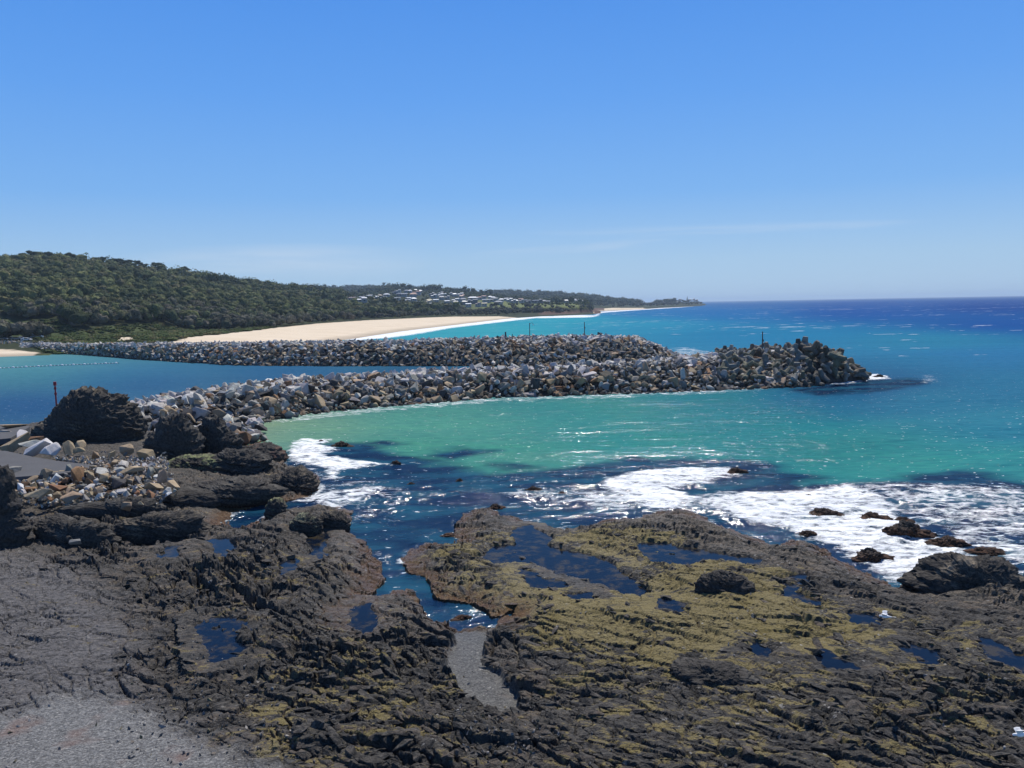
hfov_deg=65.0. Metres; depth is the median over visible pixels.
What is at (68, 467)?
rubble block
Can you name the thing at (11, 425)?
rubble block
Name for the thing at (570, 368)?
boulder
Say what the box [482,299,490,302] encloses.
house
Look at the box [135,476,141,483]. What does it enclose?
rubble block
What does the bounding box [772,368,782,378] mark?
concrete armour unit
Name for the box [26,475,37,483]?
rubble block
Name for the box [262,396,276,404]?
boulder
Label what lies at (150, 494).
rubble block
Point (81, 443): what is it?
rubble block
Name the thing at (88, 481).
rubble block
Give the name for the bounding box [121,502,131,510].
rubble block
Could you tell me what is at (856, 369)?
concrete armour unit
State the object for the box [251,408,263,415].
boulder
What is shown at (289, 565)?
tide pool
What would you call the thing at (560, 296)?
forest
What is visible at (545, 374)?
boulder
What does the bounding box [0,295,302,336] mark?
coastal scrub
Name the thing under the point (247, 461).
rock ledge
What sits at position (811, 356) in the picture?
concrete armour unit
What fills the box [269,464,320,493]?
rock ledge
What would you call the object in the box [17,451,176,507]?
pebbles
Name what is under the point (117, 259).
gum tree
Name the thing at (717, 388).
boulder
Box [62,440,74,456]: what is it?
rubble block
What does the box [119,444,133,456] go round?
rubble block
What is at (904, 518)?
sea rock
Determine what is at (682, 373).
boulder
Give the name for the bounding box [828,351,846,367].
concrete armour unit
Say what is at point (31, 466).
footpath
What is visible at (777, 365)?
concrete armour unit
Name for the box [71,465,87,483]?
rubble block
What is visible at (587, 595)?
tide pool
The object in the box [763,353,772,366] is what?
concrete armour unit
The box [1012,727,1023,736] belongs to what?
gull
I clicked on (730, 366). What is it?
concrete armour unit
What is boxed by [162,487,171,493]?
rubble block
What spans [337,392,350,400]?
boulder
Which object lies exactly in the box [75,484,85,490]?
rubble block
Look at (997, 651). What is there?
tide pool
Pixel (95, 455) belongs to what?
rubble block
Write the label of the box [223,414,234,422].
boulder
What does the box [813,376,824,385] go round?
concrete armour unit
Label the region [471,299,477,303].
house
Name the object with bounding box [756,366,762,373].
concrete armour unit
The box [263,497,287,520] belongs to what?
rock outcrop
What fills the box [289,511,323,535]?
rock ledge
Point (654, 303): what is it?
headland trees
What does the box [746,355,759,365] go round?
concrete armour unit
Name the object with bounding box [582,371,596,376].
boulder
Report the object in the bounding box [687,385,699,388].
boulder
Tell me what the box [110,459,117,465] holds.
rubble block
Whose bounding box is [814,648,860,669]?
tide pool
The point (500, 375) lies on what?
boulder
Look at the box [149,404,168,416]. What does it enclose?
boulder
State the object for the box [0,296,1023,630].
sea
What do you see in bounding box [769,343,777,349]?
concrete armour unit
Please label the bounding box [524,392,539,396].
boulder
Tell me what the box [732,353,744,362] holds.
concrete armour unit
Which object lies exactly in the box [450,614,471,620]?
sea rock
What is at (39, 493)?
rubble block
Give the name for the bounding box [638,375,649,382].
boulder
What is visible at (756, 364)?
concrete armour unit
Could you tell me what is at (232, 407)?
boulder
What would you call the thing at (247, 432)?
shore stones
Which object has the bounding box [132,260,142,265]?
gum tree
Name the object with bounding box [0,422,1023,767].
rock platform
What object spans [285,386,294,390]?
boulder
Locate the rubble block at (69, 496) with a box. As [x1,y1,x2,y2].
[60,491,82,502]
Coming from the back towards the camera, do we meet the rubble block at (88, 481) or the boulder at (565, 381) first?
the boulder at (565, 381)
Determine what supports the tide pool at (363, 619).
on the rock platform
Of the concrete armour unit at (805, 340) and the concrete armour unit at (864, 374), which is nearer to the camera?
the concrete armour unit at (864, 374)
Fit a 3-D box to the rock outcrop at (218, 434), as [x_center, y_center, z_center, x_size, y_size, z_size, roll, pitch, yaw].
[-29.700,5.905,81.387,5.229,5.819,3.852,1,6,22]
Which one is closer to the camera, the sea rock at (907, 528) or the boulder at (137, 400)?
the sea rock at (907, 528)
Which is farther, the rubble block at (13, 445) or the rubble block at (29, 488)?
the rubble block at (13, 445)
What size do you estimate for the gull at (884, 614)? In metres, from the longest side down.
0.952 x 0.587 x 0.260 m
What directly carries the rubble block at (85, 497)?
on the rock platform
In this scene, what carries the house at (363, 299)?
on the coastal land
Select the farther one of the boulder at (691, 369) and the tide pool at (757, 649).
the boulder at (691, 369)
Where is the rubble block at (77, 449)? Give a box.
[73,447,84,453]
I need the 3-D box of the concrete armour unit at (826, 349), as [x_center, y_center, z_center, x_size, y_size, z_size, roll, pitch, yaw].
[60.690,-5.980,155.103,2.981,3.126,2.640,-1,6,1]
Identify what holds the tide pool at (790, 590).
on the rock platform
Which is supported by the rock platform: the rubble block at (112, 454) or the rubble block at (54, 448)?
the rubble block at (112, 454)
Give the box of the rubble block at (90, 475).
[87,467,94,482]
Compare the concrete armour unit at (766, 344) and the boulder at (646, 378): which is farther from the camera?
the concrete armour unit at (766, 344)
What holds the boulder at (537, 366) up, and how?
on the rocks at (832, 378)
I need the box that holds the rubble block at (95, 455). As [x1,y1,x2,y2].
[92,451,99,458]
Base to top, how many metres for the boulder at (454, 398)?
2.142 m
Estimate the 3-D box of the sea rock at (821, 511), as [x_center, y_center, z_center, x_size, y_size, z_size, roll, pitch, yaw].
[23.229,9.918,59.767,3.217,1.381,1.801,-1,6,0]
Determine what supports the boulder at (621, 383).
on the rocks at (832, 378)
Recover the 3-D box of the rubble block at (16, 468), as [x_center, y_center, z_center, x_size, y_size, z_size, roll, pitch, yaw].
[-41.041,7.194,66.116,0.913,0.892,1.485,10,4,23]
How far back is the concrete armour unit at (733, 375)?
146.81 m
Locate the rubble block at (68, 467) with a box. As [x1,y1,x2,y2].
[65,464,72,470]
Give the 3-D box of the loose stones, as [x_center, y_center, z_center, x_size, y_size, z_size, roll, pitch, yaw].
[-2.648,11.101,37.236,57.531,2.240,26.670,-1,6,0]
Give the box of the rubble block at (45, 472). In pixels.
[40,468,52,478]
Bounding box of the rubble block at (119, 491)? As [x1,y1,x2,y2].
[115,489,126,493]
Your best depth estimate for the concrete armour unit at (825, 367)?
152.41 m
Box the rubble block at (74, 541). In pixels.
[68,539,81,544]
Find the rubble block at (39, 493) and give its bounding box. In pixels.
[23,488,52,497]
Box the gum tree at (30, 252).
[25,250,43,254]
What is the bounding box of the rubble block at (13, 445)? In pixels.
[0,432,29,451]
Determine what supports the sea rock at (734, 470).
in the sea
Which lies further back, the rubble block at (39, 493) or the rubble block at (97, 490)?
the rubble block at (97, 490)
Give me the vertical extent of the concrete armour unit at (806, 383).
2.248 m
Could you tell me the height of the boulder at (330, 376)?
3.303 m
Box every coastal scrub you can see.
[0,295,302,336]
[23,302,518,336]
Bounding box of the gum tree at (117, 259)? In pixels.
[110,258,124,262]
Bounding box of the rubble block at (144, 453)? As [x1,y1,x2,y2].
[136,449,155,460]
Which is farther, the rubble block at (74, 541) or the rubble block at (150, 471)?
the rubble block at (150, 471)
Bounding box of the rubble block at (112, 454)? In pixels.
[108,451,115,457]
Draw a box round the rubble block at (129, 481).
[126,478,133,484]
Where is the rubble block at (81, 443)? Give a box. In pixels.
[75,440,85,447]
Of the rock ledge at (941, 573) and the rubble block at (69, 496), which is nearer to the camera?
the rock ledge at (941, 573)
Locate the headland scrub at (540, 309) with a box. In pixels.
[455,302,593,311]
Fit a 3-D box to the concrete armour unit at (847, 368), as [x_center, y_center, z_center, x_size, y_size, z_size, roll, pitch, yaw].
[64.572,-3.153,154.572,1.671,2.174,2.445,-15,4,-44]
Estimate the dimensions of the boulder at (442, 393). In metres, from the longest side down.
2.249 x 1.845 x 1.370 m
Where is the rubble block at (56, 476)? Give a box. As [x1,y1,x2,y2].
[50,473,61,482]
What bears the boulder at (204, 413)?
on the rocks at (832, 378)
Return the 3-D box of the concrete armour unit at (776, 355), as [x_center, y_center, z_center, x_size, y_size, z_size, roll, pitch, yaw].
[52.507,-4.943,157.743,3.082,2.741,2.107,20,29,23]
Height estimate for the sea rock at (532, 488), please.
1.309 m
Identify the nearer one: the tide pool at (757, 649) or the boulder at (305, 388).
the tide pool at (757, 649)
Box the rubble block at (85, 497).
[81,493,89,501]
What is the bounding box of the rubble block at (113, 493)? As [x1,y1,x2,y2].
[109,491,117,496]
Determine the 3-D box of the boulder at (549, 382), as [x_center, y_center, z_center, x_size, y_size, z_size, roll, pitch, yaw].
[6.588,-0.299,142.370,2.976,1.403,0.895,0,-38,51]
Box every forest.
[0,251,432,323]
[282,282,675,306]
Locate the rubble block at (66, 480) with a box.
[60,477,70,482]
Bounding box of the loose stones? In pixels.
[3,542,1005,767]
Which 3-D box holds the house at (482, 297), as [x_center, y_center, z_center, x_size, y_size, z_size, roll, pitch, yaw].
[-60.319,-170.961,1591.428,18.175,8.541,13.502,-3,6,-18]
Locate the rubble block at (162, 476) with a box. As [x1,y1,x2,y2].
[157,470,166,483]
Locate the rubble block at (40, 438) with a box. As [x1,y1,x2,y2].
[28,436,44,440]
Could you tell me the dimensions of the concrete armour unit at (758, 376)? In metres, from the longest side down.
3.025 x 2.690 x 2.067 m
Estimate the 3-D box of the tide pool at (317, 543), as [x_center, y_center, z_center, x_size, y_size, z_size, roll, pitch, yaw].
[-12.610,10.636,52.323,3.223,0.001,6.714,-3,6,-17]
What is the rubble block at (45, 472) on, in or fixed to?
on the rock platform
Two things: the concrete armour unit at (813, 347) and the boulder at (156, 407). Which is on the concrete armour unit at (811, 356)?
the concrete armour unit at (813, 347)
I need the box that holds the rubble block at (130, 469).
[119,466,143,473]
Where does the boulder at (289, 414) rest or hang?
on the rocks at (832, 378)
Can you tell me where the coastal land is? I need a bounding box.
[0,290,705,356]
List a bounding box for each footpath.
[0,424,29,444]
[0,451,96,482]
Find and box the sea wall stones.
[0,339,36,343]
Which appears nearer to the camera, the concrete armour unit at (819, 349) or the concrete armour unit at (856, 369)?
the concrete armour unit at (856, 369)
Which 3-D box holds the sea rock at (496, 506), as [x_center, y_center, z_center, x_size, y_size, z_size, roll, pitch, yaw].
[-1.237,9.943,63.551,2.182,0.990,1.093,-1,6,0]
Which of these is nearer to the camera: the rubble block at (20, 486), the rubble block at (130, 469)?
the rubble block at (20, 486)
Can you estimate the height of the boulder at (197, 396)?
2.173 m
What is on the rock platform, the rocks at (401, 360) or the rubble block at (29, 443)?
the rubble block at (29, 443)
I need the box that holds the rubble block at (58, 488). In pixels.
[48,484,67,492]
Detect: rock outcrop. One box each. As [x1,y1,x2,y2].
[0,464,35,548]
[30,385,148,442]
[142,411,205,460]
[195,414,245,453]
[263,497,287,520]
[669,656,759,687]
[694,569,755,594]
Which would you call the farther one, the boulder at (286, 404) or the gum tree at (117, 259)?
the gum tree at (117, 259)
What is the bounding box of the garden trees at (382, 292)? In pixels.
[347,288,592,307]
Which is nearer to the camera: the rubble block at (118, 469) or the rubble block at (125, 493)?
the rubble block at (125, 493)
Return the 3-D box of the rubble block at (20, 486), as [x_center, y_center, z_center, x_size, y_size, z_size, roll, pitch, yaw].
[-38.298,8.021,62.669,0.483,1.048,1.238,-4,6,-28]
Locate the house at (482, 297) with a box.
[478,295,486,299]
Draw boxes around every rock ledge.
[33,513,121,548]
[56,496,165,519]
[113,509,211,545]
[158,476,288,507]
[168,453,232,472]
[216,448,275,474]
[244,442,288,460]
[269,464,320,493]
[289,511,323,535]
[318,509,350,532]
[897,551,1023,593]
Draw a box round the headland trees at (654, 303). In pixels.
[594,299,702,306]
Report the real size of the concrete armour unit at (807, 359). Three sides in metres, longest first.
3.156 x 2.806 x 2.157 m
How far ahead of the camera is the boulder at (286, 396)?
121.69 m
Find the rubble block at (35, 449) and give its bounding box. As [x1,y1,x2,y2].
[23,438,52,456]
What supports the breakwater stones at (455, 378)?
on the rocks at (832, 378)
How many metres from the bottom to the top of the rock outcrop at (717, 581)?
1.712 m
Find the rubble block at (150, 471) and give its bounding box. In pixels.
[145,467,154,478]
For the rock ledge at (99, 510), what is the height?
2.054 m
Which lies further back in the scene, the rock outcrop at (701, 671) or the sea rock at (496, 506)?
the sea rock at (496, 506)
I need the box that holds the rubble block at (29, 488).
[24,487,36,490]
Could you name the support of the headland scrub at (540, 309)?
on the coastal land
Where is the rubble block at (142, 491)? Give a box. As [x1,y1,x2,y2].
[140,489,146,496]
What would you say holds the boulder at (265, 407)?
on the rocks at (832, 378)
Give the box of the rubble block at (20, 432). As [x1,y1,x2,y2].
[17,429,26,436]
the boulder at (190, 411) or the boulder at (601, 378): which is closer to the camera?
the boulder at (190, 411)
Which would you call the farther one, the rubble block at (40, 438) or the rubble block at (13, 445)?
the rubble block at (40, 438)
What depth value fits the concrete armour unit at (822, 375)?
150.26 m
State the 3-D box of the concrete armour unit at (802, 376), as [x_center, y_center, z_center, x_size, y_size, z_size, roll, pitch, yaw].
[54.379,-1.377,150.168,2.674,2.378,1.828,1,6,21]
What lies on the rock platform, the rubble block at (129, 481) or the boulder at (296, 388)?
the rubble block at (129, 481)
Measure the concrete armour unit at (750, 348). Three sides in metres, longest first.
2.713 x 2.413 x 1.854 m
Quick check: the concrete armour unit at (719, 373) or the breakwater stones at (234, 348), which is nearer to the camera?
the concrete armour unit at (719, 373)
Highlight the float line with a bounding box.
[0,362,116,368]
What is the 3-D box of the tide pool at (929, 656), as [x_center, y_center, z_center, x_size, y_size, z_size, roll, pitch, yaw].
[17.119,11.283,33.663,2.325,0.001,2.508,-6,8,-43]
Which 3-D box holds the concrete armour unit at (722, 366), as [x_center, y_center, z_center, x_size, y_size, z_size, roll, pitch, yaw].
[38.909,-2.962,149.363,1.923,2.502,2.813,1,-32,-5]
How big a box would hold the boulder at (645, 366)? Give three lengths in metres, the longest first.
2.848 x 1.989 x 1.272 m
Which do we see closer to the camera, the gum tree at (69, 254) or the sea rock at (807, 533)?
the sea rock at (807, 533)
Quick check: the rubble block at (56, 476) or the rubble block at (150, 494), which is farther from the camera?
the rubble block at (56, 476)
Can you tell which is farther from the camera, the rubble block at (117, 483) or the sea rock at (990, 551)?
the rubble block at (117, 483)
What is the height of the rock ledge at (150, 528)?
2.547 m
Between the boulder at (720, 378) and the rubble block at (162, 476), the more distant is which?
the boulder at (720, 378)
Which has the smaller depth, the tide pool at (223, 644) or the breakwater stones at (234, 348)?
the tide pool at (223, 644)
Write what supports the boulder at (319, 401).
on the rocks at (832, 378)
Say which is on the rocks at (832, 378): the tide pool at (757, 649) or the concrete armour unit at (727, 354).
the concrete armour unit at (727, 354)
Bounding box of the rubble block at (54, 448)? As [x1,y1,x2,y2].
[39,442,60,455]
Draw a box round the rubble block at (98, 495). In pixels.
[94,493,102,500]
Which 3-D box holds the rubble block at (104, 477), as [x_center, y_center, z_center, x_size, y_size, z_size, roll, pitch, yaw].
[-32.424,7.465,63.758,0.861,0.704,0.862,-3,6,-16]
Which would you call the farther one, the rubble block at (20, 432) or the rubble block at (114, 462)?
the rubble block at (20, 432)
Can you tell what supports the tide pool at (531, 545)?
on the rock platform
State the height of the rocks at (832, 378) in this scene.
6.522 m
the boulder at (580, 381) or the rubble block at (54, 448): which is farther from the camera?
the boulder at (580, 381)
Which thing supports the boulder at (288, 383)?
on the rocks at (832, 378)
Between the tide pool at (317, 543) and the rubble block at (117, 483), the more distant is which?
the rubble block at (117, 483)
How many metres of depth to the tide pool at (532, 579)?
44.73 m
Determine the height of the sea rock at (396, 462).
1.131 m
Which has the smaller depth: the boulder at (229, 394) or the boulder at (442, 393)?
the boulder at (229, 394)
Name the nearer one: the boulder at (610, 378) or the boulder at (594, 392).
the boulder at (594, 392)
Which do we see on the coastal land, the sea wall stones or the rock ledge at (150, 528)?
the sea wall stones
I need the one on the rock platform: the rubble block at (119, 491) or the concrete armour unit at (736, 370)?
the rubble block at (119, 491)
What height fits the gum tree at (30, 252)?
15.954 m
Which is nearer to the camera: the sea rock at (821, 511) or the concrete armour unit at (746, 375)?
the sea rock at (821, 511)
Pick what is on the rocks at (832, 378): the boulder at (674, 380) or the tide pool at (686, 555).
the boulder at (674, 380)
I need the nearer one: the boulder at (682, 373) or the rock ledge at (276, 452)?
the rock ledge at (276, 452)
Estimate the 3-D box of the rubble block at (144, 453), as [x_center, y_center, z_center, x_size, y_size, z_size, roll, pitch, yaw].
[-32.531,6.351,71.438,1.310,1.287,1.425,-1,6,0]
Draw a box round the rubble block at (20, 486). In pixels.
[17,483,23,491]
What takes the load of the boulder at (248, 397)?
on the rocks at (832, 378)
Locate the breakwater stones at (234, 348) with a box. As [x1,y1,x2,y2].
[19,332,683,366]
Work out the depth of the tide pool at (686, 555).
48.94 m
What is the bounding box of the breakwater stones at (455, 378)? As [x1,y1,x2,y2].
[138,348,808,430]
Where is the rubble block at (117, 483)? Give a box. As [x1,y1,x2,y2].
[112,478,126,488]
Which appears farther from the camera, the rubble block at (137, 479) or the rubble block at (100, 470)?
the rubble block at (100, 470)
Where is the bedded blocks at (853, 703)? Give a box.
[5,526,1023,767]
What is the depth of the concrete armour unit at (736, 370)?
148.91 m
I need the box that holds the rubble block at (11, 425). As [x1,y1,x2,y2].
[0,424,26,427]
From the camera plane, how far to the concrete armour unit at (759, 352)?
159.56 m
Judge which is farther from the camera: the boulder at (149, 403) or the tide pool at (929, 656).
the boulder at (149, 403)
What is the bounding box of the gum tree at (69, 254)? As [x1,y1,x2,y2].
[65,252,76,256]
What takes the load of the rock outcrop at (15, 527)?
on the rock platform
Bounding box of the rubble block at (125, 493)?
[122,491,130,496]
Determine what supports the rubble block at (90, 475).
on the rock platform
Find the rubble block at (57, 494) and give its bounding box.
[53,491,61,498]
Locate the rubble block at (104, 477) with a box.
[98,473,108,482]
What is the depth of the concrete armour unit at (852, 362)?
155.95 m
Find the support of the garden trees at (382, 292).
on the coastal land
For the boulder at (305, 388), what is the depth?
127.24 m
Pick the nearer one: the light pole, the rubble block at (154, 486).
the rubble block at (154, 486)
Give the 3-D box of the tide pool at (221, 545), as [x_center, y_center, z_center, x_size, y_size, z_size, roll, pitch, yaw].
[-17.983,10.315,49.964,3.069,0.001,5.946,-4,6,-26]
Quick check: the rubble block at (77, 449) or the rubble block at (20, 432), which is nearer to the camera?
the rubble block at (77, 449)
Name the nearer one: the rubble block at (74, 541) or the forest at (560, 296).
the rubble block at (74, 541)
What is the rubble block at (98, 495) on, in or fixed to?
on the rock platform
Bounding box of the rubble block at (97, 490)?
[93,485,102,494]
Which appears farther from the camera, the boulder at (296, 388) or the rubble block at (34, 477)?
the boulder at (296, 388)
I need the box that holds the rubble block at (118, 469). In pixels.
[112,467,124,473]
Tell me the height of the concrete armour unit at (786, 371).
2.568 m
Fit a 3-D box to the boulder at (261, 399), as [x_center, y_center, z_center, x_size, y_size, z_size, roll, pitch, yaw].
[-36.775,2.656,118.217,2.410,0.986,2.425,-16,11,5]
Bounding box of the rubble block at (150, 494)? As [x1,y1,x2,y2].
[146,490,154,497]
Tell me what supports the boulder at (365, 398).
on the rocks at (832, 378)
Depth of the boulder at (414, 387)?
134.47 m
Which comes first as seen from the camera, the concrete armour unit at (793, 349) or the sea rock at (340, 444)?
the sea rock at (340, 444)
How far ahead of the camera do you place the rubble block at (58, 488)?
61.90 m
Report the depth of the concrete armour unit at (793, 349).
156.24 m
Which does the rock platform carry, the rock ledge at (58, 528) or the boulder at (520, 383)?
the rock ledge at (58, 528)
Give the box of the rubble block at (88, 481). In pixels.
[84,478,92,484]
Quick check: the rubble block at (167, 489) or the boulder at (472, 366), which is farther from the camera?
the boulder at (472, 366)
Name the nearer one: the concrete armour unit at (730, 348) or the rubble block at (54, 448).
the rubble block at (54, 448)
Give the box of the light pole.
[53,382,56,404]
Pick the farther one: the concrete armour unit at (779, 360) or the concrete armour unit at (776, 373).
the concrete armour unit at (779, 360)
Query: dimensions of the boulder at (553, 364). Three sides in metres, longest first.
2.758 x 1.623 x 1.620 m
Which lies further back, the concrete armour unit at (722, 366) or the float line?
the float line
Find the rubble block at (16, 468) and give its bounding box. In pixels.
[9,466,21,472]
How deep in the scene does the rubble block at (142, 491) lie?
60.64 m
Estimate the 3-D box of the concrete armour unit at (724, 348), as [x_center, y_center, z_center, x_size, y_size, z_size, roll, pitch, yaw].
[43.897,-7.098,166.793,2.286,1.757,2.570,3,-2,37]
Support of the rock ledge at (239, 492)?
on the rock platform
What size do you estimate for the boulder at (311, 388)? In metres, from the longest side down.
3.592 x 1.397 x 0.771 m
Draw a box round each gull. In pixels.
[878,610,891,617]
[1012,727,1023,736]
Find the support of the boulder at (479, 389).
on the rocks at (832, 378)
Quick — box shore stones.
[148,410,266,444]
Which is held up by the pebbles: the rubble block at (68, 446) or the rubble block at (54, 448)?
the rubble block at (54, 448)
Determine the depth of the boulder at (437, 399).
132.78 m
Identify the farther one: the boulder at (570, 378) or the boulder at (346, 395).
the boulder at (570, 378)
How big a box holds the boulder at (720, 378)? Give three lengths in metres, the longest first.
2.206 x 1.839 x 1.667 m
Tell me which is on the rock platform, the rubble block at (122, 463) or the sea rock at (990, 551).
the rubble block at (122, 463)
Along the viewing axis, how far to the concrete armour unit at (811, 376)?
149.86 m
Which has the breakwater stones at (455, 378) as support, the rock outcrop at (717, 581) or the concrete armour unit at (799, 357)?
the concrete armour unit at (799, 357)
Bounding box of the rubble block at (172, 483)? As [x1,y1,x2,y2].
[167,479,179,489]
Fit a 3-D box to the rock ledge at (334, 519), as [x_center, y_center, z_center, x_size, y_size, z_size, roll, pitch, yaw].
[-12.764,10.038,57.287,2.626,2.206,2.205,-1,6,0]
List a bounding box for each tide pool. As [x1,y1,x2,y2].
[156,545,180,557]
[194,615,251,662]
[205,537,236,556]
[278,558,299,574]
[306,533,331,558]
[347,603,377,633]
[479,525,648,595]
[518,569,568,588]
[567,592,593,598]
[637,542,761,564]
[657,598,685,611]
[750,642,771,656]
[778,574,823,606]
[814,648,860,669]
[846,612,882,624]
[897,643,957,663]
[976,637,1023,673]
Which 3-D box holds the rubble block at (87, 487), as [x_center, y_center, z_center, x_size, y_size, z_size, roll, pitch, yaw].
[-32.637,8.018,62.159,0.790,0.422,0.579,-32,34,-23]
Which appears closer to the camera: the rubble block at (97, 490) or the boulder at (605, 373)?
the rubble block at (97, 490)
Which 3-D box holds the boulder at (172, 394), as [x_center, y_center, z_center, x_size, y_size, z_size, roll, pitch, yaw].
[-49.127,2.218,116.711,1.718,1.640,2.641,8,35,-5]
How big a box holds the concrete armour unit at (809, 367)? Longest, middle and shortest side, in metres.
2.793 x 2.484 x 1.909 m
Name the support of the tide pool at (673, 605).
on the rock platform
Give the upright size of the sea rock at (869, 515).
1.124 m
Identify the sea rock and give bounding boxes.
[331,441,353,446]
[391,460,400,464]
[440,532,453,536]
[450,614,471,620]
[486,503,505,509]
[524,485,541,490]
[727,467,748,473]
[798,530,816,536]
[808,508,844,515]
[851,547,894,562]
[859,511,893,519]
[882,520,937,537]
[894,516,915,522]
[924,535,971,547]
[963,546,1005,555]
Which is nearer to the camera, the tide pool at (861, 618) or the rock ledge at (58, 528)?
the tide pool at (861, 618)
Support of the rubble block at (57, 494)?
on the rock platform
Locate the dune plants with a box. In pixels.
[30,318,276,354]
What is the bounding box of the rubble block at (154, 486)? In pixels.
[144,483,163,490]
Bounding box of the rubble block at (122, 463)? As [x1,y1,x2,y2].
[118,460,128,466]
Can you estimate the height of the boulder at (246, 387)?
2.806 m
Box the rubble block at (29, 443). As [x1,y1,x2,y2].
[18,440,39,446]
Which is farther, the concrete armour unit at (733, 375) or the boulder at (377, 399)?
the concrete armour unit at (733, 375)
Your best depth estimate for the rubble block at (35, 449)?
74.81 m
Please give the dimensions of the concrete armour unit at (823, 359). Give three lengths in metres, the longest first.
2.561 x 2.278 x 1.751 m
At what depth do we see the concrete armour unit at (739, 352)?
158.69 m
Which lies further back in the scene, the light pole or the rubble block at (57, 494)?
the light pole
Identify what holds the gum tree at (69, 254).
on the coastal land
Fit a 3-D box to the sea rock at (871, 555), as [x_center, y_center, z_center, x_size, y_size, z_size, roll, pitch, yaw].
[22.261,10.894,49.492,2.911,1.631,1.510,-1,6,0]
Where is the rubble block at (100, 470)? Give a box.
[95,467,107,475]
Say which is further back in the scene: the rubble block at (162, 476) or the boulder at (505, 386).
the boulder at (505, 386)
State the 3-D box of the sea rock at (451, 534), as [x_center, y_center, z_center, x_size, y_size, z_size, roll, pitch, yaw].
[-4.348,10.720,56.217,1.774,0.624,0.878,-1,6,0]
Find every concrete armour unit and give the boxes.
[716,362,728,370]
[717,370,724,378]
[718,345,727,352]
[718,351,731,357]
[722,359,736,369]
[727,344,735,351]
[727,373,736,384]
[728,368,739,374]
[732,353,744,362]
[736,349,743,356]
[738,369,751,380]
[742,360,753,369]
[743,349,755,356]
[745,344,756,352]
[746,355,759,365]
[751,369,765,381]
[753,348,763,357]
[753,361,763,367]
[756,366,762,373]
[763,342,769,348]
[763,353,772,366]
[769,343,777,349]
[769,357,782,362]
[769,362,780,368]
[770,346,783,354]
[772,352,787,359]
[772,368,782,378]
[778,368,790,375]
[785,357,799,366]
[786,343,802,354]
[790,338,806,349]
[790,373,800,385]
[793,350,807,361]
[798,370,810,382]
[801,336,810,345]
[802,340,819,355]
[802,379,812,386]
[803,360,815,371]
[804,352,816,361]
[805,358,815,366]
[807,372,817,382]
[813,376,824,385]
[814,341,822,355]
[817,345,832,360]
[818,352,828,363]
[818,368,829,382]
[821,362,831,373]
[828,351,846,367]
[831,367,842,378]
[840,371,849,381]
[843,362,853,372]
[848,358,860,369]
[851,365,865,373]
[852,367,869,377]
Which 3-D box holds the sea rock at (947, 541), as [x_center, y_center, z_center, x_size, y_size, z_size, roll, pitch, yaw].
[28.519,10.505,52.383,2.943,1.225,1.591,-1,6,0]
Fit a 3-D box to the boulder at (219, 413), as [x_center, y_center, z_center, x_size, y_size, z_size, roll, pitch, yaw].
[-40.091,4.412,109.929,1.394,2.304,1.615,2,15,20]
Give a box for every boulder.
[134,398,145,403]
[146,401,157,411]
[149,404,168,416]
[169,391,176,396]
[178,408,195,419]
[190,386,199,390]
[192,407,210,418]
[193,392,206,403]
[212,408,225,417]
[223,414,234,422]
[225,391,235,398]
[227,405,236,410]
[241,384,254,393]
[244,394,254,403]
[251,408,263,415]
[254,390,260,399]
[257,397,268,401]
[258,391,270,395]
[259,401,272,410]
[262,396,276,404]
[278,392,291,402]
[281,400,289,407]
[282,386,301,391]
[283,381,291,387]
[284,411,294,417]
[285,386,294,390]
[298,383,309,393]
[308,385,314,394]
[314,393,325,408]
[324,372,333,379]
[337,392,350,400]
[359,395,369,406]
[368,372,380,376]
[369,395,381,403]
[375,376,385,382]
[409,382,418,393]
[421,379,430,387]
[431,395,443,402]
[435,390,446,397]
[450,395,459,401]
[451,386,462,393]
[470,363,476,370]
[474,363,482,368]
[474,384,484,393]
[476,371,486,381]
[493,373,503,382]
[500,382,510,390]
[516,378,525,388]
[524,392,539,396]
[531,378,539,390]
[534,364,544,370]
[538,372,552,376]
[545,379,554,385]
[550,362,557,370]
[554,375,567,383]
[562,377,568,384]
[566,364,573,375]
[566,375,576,383]
[574,377,584,386]
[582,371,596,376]
[588,390,596,394]
[596,376,605,381]
[600,370,612,381]
[608,375,614,386]
[618,380,628,385]
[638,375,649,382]
[642,361,648,370]
[665,377,678,388]
[680,368,685,378]
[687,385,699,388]
[689,367,696,375]
[714,386,728,390]
[717,375,726,381]
[721,370,727,377]
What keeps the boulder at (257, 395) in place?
on the rocks at (832, 378)
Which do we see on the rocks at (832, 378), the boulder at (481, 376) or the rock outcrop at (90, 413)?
the boulder at (481, 376)
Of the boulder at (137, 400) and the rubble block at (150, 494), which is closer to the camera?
the rubble block at (150, 494)
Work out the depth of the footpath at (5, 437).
87.39 m
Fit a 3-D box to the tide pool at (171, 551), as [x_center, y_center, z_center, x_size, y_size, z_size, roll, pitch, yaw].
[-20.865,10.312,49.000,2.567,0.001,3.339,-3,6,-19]
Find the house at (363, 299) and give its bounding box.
[357,297,366,302]
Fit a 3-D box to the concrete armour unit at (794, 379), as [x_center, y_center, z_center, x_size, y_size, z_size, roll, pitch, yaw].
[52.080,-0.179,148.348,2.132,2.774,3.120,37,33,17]
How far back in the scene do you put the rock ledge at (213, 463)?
72.98 m
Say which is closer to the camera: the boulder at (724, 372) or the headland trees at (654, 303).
the boulder at (724, 372)
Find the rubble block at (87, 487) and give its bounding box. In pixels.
[85,484,94,490]
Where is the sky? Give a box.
[0,0,1023,302]
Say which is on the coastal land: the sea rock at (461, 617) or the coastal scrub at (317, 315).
the coastal scrub at (317, 315)

